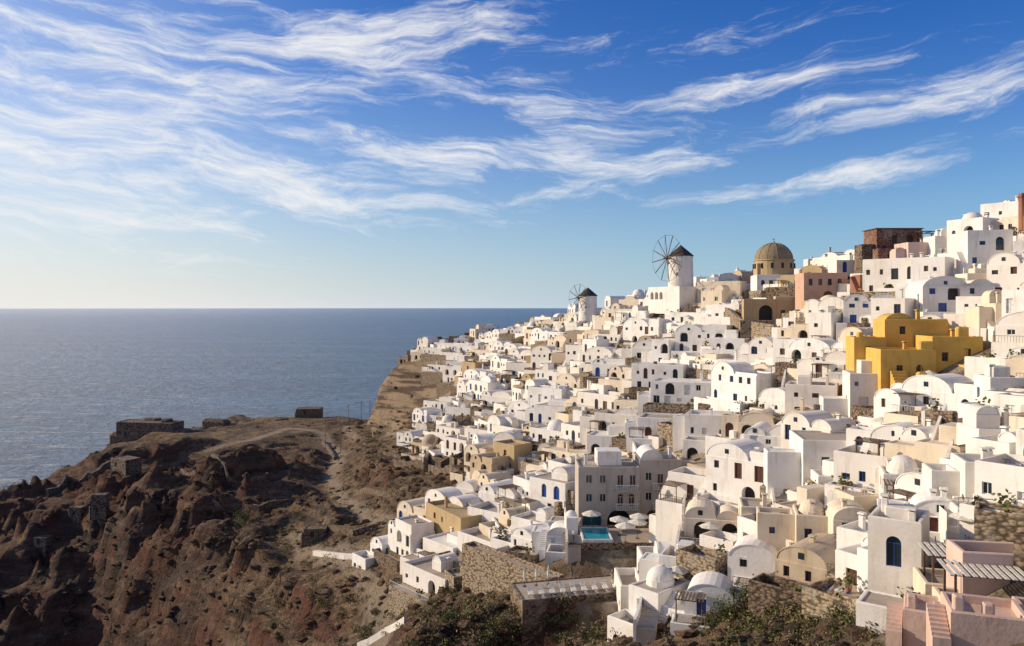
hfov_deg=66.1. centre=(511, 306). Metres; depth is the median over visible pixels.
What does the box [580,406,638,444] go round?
white plaster house
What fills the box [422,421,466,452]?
white plaster house
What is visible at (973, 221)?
white plaster house
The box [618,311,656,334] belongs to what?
white plaster house
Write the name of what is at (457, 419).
stone retaining wall
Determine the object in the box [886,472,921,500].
white plaster house
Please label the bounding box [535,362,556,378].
white plaster house
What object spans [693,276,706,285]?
white plaster house
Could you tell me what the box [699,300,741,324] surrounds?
white plaster house
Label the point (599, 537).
pool terrace
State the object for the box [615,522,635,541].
patio umbrella
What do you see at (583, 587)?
sunbed
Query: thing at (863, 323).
garden terrace
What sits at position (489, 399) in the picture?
white plaster house
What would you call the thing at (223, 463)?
dry stone terrace wall
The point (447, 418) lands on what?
white plaster house
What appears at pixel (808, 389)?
white plaster house
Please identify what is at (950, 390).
white plaster house
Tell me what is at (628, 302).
plaster house
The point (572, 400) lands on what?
plaster house
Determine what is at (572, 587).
sunbed
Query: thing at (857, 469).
white plaster house
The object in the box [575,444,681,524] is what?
terraced hotel
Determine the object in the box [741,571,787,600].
tamarisk bush
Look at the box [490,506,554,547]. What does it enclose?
white plaster house
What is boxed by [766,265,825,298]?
plaster house
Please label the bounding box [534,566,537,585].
closed patio umbrella
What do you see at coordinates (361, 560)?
white plaster house
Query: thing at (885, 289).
garden terrace
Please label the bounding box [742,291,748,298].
garden terrace
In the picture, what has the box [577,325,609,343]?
plaster house
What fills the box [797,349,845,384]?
white plaster house
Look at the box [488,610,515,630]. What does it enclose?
tamarisk bush
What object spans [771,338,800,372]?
white plaster house
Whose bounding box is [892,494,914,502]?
garden terrace
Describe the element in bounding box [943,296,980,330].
white plaster house
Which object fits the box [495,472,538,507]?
white plaster house
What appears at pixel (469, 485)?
white plaster house
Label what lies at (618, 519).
patio umbrella
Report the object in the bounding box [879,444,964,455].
stone retaining wall
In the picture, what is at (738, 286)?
plaster house
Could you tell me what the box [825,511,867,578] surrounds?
white plaster house
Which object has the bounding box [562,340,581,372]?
white plaster house
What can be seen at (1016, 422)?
garden terrace
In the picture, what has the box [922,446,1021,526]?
white plaster house
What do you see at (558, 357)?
plaster house
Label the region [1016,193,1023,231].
brick chimney
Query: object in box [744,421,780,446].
white plaster house
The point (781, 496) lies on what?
stepped lane
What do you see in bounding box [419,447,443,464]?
white plaster house
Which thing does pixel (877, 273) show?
white plaster house
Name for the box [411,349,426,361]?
stone cliff house
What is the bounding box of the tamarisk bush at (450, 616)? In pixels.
[440,608,464,622]
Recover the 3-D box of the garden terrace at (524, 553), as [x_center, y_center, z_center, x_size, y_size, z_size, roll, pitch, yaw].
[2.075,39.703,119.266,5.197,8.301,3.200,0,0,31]
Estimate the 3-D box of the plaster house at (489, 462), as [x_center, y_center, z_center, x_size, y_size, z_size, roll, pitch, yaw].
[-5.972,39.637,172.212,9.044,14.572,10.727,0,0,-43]
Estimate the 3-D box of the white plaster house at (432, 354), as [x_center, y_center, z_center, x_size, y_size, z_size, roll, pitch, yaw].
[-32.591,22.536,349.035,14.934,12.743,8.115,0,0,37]
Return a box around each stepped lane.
[492,516,506,540]
[564,500,580,563]
[610,329,622,357]
[625,419,638,451]
[633,596,658,645]
[674,493,695,555]
[771,487,786,506]
[781,360,795,387]
[930,404,946,440]
[945,438,953,456]
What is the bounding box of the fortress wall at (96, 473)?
[46,460,110,496]
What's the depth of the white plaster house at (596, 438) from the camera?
155.78 m
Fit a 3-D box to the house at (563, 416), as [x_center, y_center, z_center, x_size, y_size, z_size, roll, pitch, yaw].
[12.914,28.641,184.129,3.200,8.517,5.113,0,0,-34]
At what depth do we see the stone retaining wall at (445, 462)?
202.53 m
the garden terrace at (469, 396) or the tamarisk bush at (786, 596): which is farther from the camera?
the garden terrace at (469, 396)
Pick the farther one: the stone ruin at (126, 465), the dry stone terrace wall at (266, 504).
the stone ruin at (126, 465)
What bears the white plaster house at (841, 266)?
on the hillside terrain
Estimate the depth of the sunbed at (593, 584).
100.69 m
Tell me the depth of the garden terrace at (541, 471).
157.10 m
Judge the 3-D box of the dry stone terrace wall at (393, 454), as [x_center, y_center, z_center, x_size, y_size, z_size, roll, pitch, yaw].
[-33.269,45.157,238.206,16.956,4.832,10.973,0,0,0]
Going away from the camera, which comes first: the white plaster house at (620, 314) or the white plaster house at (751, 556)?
the white plaster house at (751, 556)
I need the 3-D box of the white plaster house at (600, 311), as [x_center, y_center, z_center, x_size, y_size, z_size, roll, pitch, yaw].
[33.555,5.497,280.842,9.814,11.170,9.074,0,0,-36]
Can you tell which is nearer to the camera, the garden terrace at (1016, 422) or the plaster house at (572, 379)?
the garden terrace at (1016, 422)
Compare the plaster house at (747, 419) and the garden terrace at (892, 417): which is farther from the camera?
the plaster house at (747, 419)
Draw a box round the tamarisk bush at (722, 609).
[711,589,747,621]
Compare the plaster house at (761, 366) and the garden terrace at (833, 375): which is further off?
the plaster house at (761, 366)
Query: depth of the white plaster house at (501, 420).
201.41 m
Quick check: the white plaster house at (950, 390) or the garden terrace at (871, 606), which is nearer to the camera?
the garden terrace at (871, 606)
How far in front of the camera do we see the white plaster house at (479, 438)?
190.25 m
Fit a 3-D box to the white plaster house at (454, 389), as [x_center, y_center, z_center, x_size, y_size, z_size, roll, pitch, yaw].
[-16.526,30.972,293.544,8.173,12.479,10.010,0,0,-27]
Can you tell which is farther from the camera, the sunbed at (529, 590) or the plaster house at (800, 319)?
the plaster house at (800, 319)
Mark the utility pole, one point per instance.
(340, 436)
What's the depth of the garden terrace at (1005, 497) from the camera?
62.13 m
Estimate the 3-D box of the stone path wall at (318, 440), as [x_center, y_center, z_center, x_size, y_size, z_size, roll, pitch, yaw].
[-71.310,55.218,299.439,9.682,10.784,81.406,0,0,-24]
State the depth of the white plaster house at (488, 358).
302.00 m
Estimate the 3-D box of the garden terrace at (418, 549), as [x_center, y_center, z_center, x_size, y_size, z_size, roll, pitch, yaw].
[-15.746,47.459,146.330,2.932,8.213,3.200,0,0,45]
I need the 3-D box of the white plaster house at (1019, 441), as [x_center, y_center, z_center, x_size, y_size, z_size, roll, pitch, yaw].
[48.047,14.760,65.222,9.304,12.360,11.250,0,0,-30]
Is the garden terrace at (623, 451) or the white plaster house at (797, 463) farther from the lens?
the garden terrace at (623, 451)
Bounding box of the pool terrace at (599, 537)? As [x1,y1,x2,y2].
[564,525,653,552]
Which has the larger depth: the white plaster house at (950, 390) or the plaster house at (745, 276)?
the plaster house at (745, 276)
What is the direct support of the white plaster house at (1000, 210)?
on the hillside terrain
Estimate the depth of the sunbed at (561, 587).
99.86 m
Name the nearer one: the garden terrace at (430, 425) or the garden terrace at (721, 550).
the garden terrace at (721, 550)
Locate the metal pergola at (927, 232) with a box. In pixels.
[912,231,934,241]
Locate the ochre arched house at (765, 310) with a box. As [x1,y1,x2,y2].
[739,296,794,338]
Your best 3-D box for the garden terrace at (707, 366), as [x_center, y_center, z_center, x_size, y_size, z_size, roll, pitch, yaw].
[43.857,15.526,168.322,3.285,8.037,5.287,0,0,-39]
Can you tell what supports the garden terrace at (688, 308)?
on the hillside terrain
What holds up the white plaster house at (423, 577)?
on the hillside terrain
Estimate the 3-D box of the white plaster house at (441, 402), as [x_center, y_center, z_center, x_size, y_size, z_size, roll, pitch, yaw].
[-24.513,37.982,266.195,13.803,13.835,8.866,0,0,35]
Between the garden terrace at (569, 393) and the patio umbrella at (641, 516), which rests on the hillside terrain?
the garden terrace at (569, 393)
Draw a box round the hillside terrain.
[0,269,1023,645]
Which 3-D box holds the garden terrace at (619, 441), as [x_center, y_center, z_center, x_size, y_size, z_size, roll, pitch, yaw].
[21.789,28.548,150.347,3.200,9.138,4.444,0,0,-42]
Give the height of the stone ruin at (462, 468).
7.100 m
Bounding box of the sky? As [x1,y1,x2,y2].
[0,0,1023,308]
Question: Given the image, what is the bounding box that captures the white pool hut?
[564,510,577,534]
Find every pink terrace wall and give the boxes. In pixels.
[886,592,939,645]
[926,591,1023,645]
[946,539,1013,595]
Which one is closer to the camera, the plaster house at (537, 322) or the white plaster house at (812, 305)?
the white plaster house at (812, 305)
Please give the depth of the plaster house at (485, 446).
183.92 m
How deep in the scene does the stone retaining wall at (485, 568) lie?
114.47 m
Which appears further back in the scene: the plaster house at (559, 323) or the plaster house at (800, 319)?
the plaster house at (559, 323)
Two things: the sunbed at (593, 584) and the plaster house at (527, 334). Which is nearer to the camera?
the sunbed at (593, 584)
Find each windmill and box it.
[569,284,596,321]
[648,235,696,313]
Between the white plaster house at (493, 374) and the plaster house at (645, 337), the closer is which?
the plaster house at (645, 337)
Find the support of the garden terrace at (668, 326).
on the hillside terrain
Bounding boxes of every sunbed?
[527,586,533,596]
[538,585,544,595]
[548,584,555,595]
[559,583,565,593]
[569,582,576,593]
[580,581,587,592]
[590,580,597,591]
[601,579,608,590]
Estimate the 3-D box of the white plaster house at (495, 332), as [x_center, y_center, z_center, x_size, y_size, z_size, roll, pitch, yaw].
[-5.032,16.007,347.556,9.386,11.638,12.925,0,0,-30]
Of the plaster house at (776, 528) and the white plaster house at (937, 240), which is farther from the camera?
the white plaster house at (937, 240)
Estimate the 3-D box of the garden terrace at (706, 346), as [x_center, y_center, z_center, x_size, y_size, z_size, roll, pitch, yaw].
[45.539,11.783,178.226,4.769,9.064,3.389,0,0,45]
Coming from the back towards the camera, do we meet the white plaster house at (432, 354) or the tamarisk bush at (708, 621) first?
the white plaster house at (432, 354)
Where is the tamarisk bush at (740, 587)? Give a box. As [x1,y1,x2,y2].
[727,581,747,611]
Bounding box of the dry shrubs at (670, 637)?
[6,339,912,645]
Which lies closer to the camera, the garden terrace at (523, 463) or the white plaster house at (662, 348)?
the garden terrace at (523, 463)
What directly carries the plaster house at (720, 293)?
on the hillside terrain
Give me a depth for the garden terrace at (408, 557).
143.72 m
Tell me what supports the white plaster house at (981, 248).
on the hillside terrain
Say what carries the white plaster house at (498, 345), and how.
on the hillside terrain
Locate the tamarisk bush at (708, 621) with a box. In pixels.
[688,602,724,630]
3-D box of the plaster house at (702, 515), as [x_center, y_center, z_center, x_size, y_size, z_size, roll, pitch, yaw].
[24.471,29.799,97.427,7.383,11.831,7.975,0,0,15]
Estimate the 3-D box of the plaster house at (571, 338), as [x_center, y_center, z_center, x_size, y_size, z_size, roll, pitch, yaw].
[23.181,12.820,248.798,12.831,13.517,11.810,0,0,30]
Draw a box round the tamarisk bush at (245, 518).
[229,505,262,526]
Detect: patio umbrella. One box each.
[522,567,526,586]
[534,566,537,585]
[546,565,549,584]
[582,510,600,526]
[610,516,628,535]
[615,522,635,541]
[628,519,646,538]
[629,513,648,532]
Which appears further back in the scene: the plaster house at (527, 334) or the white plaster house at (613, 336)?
the plaster house at (527, 334)
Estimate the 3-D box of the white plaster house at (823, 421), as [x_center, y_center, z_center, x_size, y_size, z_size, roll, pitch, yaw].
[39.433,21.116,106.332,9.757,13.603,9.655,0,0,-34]
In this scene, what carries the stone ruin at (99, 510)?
on the hillside terrain
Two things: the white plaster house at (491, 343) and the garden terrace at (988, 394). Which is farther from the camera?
the white plaster house at (491, 343)
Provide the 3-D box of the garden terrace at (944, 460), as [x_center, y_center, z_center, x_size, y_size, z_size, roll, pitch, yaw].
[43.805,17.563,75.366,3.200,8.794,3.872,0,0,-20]
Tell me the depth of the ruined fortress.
346.56 m
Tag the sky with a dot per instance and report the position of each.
(154, 153)
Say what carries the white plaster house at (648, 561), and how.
on the hillside terrain
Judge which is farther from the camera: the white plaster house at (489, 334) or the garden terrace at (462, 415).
the white plaster house at (489, 334)
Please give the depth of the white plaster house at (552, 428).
178.50 m
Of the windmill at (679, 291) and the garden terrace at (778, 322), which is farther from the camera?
the windmill at (679, 291)
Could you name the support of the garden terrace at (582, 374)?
on the hillside terrain
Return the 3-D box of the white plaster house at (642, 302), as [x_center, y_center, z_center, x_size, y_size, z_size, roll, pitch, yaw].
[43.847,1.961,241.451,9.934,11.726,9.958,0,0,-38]
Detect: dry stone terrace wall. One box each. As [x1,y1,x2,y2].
[180,453,267,485]
[212,499,291,518]
[329,522,377,535]
[353,485,409,497]
[377,449,420,458]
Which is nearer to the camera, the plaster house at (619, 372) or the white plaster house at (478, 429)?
the plaster house at (619, 372)
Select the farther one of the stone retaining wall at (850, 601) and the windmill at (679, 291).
the windmill at (679, 291)
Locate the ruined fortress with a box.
[109,417,190,443]
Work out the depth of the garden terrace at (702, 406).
146.56 m
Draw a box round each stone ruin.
[33,535,52,559]
[68,505,87,525]
[89,492,108,525]
[111,455,141,477]
[295,407,322,417]
[300,525,327,547]
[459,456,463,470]
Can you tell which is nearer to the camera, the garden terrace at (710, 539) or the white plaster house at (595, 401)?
the garden terrace at (710, 539)
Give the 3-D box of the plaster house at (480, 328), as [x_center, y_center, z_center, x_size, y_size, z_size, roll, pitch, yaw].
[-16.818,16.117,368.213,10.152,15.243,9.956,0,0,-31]
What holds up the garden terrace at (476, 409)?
on the hillside terrain
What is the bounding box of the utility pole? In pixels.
[340,421,342,452]
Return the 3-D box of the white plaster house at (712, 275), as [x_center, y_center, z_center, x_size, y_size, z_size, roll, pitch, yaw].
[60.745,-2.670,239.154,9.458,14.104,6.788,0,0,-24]
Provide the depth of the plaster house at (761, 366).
148.39 m
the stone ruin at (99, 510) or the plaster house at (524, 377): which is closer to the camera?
the stone ruin at (99, 510)
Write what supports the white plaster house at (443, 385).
on the hillside terrain
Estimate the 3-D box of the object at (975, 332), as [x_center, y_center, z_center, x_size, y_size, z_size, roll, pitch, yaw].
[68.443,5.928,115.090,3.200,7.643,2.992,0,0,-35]
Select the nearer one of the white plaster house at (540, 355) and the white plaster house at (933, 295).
the white plaster house at (933, 295)
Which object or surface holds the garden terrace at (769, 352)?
on the hillside terrain
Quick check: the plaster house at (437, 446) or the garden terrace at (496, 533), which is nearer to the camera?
the garden terrace at (496, 533)
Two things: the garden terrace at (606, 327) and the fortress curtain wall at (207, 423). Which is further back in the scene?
the fortress curtain wall at (207, 423)
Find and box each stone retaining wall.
[393,457,464,480]
[424,410,504,471]
[441,450,463,467]
[452,417,470,422]
[462,541,564,594]
[719,303,776,339]
[807,479,852,486]
[838,594,858,617]
[851,405,956,425]
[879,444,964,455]
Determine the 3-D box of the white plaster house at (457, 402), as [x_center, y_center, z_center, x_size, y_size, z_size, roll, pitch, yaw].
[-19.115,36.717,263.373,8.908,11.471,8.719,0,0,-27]
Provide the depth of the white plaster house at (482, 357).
311.85 m
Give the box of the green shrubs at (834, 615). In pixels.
[257,400,855,645]
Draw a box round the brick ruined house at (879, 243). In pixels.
[854,228,923,273]
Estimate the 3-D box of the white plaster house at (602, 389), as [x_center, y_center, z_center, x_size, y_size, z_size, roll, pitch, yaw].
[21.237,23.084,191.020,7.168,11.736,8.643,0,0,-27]
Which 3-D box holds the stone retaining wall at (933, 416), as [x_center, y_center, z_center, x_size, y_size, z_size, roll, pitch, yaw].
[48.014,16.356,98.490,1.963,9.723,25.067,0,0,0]
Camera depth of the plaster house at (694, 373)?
170.91 m
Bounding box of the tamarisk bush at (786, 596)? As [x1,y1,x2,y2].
[772,582,801,608]
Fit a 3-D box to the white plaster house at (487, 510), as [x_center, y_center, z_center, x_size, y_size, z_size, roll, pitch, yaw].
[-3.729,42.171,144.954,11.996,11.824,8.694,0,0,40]
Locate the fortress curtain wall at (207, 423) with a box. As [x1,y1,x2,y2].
[202,418,250,428]
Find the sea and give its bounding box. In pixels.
[0,308,567,489]
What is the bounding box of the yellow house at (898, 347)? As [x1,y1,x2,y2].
[846,309,982,390]
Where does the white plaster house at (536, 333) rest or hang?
on the hillside terrain
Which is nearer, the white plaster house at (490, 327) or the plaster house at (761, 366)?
the plaster house at (761, 366)
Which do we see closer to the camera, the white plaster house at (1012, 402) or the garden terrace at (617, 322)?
the white plaster house at (1012, 402)
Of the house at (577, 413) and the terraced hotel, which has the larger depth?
the house at (577, 413)
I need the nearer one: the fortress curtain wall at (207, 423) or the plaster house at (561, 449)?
the plaster house at (561, 449)
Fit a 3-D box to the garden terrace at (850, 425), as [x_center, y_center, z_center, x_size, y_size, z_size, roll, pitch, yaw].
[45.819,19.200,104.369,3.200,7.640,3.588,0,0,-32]
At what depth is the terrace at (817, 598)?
67.91 m
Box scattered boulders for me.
[0,375,874,645]
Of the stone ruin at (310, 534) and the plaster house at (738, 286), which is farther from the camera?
the plaster house at (738, 286)
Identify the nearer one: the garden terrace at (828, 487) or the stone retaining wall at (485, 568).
the garden terrace at (828, 487)
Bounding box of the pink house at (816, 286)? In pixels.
[795,273,846,309]
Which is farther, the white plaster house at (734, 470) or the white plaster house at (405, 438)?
the white plaster house at (405, 438)
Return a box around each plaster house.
[352,534,387,569]
[374,514,434,572]
[388,497,425,522]
[389,552,457,617]
[396,429,423,448]
[401,434,435,459]
[403,407,441,431]
[410,337,438,354]
[416,526,457,557]
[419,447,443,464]
[421,343,447,361]
[421,361,445,386]
[421,411,443,429]
[421,496,481,545]
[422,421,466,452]
[422,444,440,461]
[423,397,455,410]
[423,415,454,435]
[425,486,480,508]
[432,432,472,466]
[435,526,496,567]
[436,365,461,398]
[440,341,474,359]
[442,355,461,372]
[442,398,465,415]
[445,402,470,417]
[448,379,474,400]
[449,444,466,464]
[450,371,461,394]
[450,440,492,481]
[452,377,462,393]
[453,452,513,491]
[454,360,487,385]
[455,479,478,493]
[458,433,495,468]
[459,342,484,361]
[460,374,499,404]
[463,368,496,378]
[463,469,512,496]
[464,344,488,360]
[464,423,486,436]
[465,324,486,342]
[468,501,504,527]
[471,389,511,414]
[474,332,486,342]
[475,323,498,330]
[476,363,490,370]
[478,419,486,424]
[478,479,517,502]
[479,351,492,360]
[479,505,528,536]
[481,331,491,341]
[484,329,499,342]
[484,356,491,367]
[484,401,506,415]
[485,341,513,355]
[487,372,501,381]
[487,412,513,433]
[489,338,503,350]
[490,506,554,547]
[491,355,518,372]
[492,416,523,433]
[493,430,523,441]
[493,439,531,474]
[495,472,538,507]
[495,519,547,555]
[499,325,525,340]
[500,361,530,383]
[500,386,524,410]
[501,343,521,354]
[503,348,530,360]
[508,400,527,413]
[511,367,527,388]
[513,373,534,386]
[514,383,571,423]
[514,464,574,513]
[515,321,534,337]
[520,326,543,347]
[521,422,547,437]
[522,327,556,348]
[523,378,548,399]
[523,396,565,427]
[524,345,563,373]
[524,461,547,473]
[526,343,546,363]
[526,419,563,443]
[527,314,560,325]
[527,319,554,328]
[528,439,586,470]
[532,438,553,461]
[532,520,565,564]
[535,326,560,343]
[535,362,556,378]
[538,317,563,329]
[540,352,565,368]
[546,365,569,385]
[547,335,566,349]
[548,453,579,471]
[549,421,584,448]
[553,313,565,317]
[556,372,579,388]
[557,314,571,326]
[557,321,589,334]
[561,392,594,412]
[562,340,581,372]
[562,380,592,398]
[563,322,589,334]
[563,325,592,351]
[564,314,578,326]
[565,390,622,414]
[568,303,578,313]
[570,335,609,366]
[574,333,583,343]
[575,454,628,458]
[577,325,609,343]
[579,321,592,329]
[579,346,630,371]
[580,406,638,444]
[583,355,624,387]
[587,424,624,455]
[591,377,616,393]
[592,306,610,321]
[593,326,622,345]
[595,303,631,329]
[598,365,630,391]
[605,295,624,306]
[607,563,690,641]
[608,391,639,413]
[611,318,668,347]
[613,305,650,322]
[614,541,675,610]
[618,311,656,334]
[619,296,639,308]
[621,339,650,365]
[622,368,630,392]
[625,412,674,452]
[627,289,646,298]
[629,358,686,398]
[631,335,659,348]
[638,299,647,305]
[638,371,710,415]
[639,540,693,580]
[641,338,674,362]
[656,466,705,541]
[664,309,705,333]
[668,352,701,377]
[670,571,743,635]
[671,324,732,357]
[673,408,736,458]
[675,451,704,466]
[681,492,738,544]
[687,461,705,468]
[688,311,710,323]
[689,353,729,378]
[690,281,746,305]
[692,285,735,311]
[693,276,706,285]
[693,438,788,509]
[694,362,774,413]
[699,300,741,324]
[700,274,720,281]
[701,330,749,357]
[706,277,718,280]
[706,300,730,316]
[708,350,738,378]
[718,273,739,280]
[721,409,774,438]
[728,534,777,592]
[733,270,752,282]
[738,493,788,535]
[739,337,773,363]
[741,387,784,423]
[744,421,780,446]
[747,283,750,290]
[748,533,835,616]
[753,284,788,298]
[753,362,770,370]
[753,484,824,546]
[756,499,827,550]
[764,424,862,498]
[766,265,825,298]
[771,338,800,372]
[772,308,803,337]
[775,338,843,387]
[777,324,808,337]
[780,374,838,420]
[781,410,855,447]
[789,295,835,323]
[790,398,839,417]
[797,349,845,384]
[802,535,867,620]
[803,257,812,266]
[805,297,844,323]
[809,306,842,339]
[812,252,852,266]
[819,359,877,417]
[824,327,872,355]
[824,498,869,539]
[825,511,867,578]
[827,442,885,505]
[828,254,853,291]
[836,293,895,340]
[843,249,853,254]
[846,421,920,455]
[850,275,862,293]
[854,253,916,299]
[858,388,912,427]
[859,288,914,326]
[868,493,929,595]
[877,487,955,564]
[879,419,938,441]
[879,455,918,499]
[885,422,959,471]
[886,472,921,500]
[890,238,927,257]
[890,373,974,411]
[895,252,953,297]
[905,276,994,316]
[920,315,942,318]
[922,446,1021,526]
[923,227,946,256]
[937,212,998,258]
[939,495,973,542]
[943,252,957,276]
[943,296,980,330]
[955,263,986,280]
[956,225,1012,273]
[957,404,1009,452]
[958,391,1023,425]
[959,453,1023,540]
[965,289,1001,340]
[969,425,1015,454]
[974,364,1023,401]
[980,196,1017,219]
[987,251,1023,289]
[991,311,1023,356]
[992,215,1017,230]
[993,282,1023,341]
[1000,346,1023,357]
[1004,428,1023,465]
[1005,355,1023,377]
[1013,231,1023,253]
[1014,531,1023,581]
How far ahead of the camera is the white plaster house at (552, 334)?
281.12 m
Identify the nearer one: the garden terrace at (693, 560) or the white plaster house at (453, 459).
the garden terrace at (693, 560)
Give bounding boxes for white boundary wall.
[313,550,372,558]
[357,616,406,645]
[684,355,772,364]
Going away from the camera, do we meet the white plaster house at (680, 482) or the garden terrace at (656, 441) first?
the white plaster house at (680, 482)
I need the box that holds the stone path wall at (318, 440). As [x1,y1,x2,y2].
[295,434,334,459]
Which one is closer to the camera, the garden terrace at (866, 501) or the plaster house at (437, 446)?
the garden terrace at (866, 501)
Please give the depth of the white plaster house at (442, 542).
139.85 m
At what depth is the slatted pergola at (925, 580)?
58.20 m
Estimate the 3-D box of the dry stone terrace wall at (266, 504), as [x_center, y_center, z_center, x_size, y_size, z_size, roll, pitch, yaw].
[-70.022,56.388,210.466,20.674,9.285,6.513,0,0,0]
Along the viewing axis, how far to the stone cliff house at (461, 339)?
368.73 m
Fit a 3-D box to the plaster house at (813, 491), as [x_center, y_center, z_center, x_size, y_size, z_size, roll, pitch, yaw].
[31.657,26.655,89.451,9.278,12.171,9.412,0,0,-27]
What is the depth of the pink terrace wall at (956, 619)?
44.93 m
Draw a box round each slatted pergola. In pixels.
[913,541,945,595]
[932,558,1023,601]
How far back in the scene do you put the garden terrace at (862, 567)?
66.54 m
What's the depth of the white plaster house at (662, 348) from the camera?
187.03 m
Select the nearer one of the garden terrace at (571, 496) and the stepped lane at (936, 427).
the stepped lane at (936, 427)
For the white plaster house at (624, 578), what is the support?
on the hillside terrain
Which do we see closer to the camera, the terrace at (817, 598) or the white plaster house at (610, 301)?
the terrace at (817, 598)
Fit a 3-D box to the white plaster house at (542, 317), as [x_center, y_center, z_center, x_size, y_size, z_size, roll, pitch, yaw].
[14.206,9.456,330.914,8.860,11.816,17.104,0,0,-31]
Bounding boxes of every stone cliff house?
[398,355,410,365]
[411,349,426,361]
[434,339,451,343]
[443,336,456,342]
[454,335,470,342]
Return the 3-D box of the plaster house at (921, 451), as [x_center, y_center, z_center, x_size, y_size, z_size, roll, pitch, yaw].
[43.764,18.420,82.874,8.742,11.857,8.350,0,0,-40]
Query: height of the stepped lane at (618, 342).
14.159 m
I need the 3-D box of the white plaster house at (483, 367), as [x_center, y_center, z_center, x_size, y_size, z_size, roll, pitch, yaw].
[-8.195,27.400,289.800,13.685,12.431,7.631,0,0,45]
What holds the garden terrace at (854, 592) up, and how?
on the hillside terrain
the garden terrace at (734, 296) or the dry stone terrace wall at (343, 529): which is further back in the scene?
the garden terrace at (734, 296)
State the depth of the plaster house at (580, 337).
242.87 m
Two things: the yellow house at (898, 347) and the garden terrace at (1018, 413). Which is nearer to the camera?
the garden terrace at (1018, 413)
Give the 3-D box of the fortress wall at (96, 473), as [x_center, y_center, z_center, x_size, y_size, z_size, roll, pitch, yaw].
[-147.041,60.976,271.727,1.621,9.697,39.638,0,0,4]
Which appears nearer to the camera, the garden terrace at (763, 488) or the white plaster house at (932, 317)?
the garden terrace at (763, 488)
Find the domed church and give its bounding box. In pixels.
[751,239,795,290]
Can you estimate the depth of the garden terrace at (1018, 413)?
77.28 m
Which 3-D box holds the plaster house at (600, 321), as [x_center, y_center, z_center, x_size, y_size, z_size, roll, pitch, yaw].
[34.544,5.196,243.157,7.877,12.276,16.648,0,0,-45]
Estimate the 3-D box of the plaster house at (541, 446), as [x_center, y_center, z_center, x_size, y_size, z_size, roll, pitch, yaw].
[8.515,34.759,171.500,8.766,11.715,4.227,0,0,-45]
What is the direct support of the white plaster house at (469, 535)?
on the hillside terrain
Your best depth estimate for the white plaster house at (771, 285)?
190.48 m
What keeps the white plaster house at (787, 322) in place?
on the hillside terrain
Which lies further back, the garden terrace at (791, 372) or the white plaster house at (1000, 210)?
the white plaster house at (1000, 210)
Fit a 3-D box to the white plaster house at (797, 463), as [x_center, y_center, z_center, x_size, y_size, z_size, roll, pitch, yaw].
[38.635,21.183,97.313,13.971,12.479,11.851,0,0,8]
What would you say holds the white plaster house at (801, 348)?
on the hillside terrain
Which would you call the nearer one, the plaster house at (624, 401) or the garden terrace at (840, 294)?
the garden terrace at (840, 294)
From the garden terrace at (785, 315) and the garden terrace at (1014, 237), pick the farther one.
the garden terrace at (785, 315)
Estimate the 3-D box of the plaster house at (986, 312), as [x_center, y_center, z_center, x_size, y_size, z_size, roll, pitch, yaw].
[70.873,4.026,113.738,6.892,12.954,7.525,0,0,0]
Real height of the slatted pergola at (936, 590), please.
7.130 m
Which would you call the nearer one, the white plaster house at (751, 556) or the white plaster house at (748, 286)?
the white plaster house at (751, 556)
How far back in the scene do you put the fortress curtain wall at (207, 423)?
373.52 m
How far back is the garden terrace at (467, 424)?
238.58 m
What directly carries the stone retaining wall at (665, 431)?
on the hillside terrain
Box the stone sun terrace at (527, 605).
[511,575,615,645]
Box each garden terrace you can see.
[400,553,422,574]
[416,420,425,429]
[416,540,422,554]
[419,449,427,456]
[425,421,435,430]
[444,566,461,590]
[454,413,469,417]
[464,391,473,399]
[465,419,473,425]
[466,471,469,479]
[470,407,480,415]
[471,403,485,406]
[482,408,493,415]
[491,526,510,541]
[496,466,513,473]
[497,380,510,390]
[498,530,507,540]
[506,541,538,563]
[509,374,520,383]
[512,338,523,343]
[518,451,537,470]
[520,458,538,474]
[522,496,538,510]
[529,438,545,451]
[535,469,547,473]
[548,516,581,526]
[550,501,563,515]
[555,325,564,330]
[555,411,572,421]
[567,386,576,398]
[568,490,574,509]
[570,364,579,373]
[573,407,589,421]
[580,371,591,386]
[585,433,588,451]
[586,426,605,432]
[603,323,613,329]
[612,432,625,448]
[614,318,627,325]
[620,449,632,455]
[622,448,632,458]
[647,434,661,448]
[649,508,655,541]
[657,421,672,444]
[660,354,678,362]
[663,321,679,333]
[663,329,674,337]
[672,321,687,333]
[676,544,727,580]
[682,305,698,311]
[698,403,710,409]
[700,338,719,355]
[700,529,737,550]
[702,360,713,369]
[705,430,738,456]
[714,539,729,553]
[729,293,741,302]
[735,309,741,316]
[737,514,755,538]
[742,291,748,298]
[749,288,765,298]
[749,401,770,412]
[760,484,789,497]
[767,345,772,358]
[776,312,788,326]
[782,310,799,326]
[787,360,798,380]
[787,479,815,500]
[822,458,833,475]
[825,476,867,505]
[827,572,861,597]
[828,364,844,381]
[831,472,878,510]
[837,284,850,296]
[846,421,867,427]
[847,318,869,326]
[856,587,920,634]
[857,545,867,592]
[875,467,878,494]
[877,283,894,291]
[881,437,899,455]
[884,406,927,423]
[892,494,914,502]
[897,283,908,286]
[921,398,955,426]
[940,457,949,464]
[956,395,993,421]
[964,350,1002,380]
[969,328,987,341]
[973,489,1022,505]
[974,492,1023,541]
[983,389,1023,405]
[987,326,994,341]
[1000,349,1019,365]
[1000,405,1023,422]
[1008,386,1023,390]
[1008,412,1023,425]
[1009,414,1023,431]
[1012,227,1023,253]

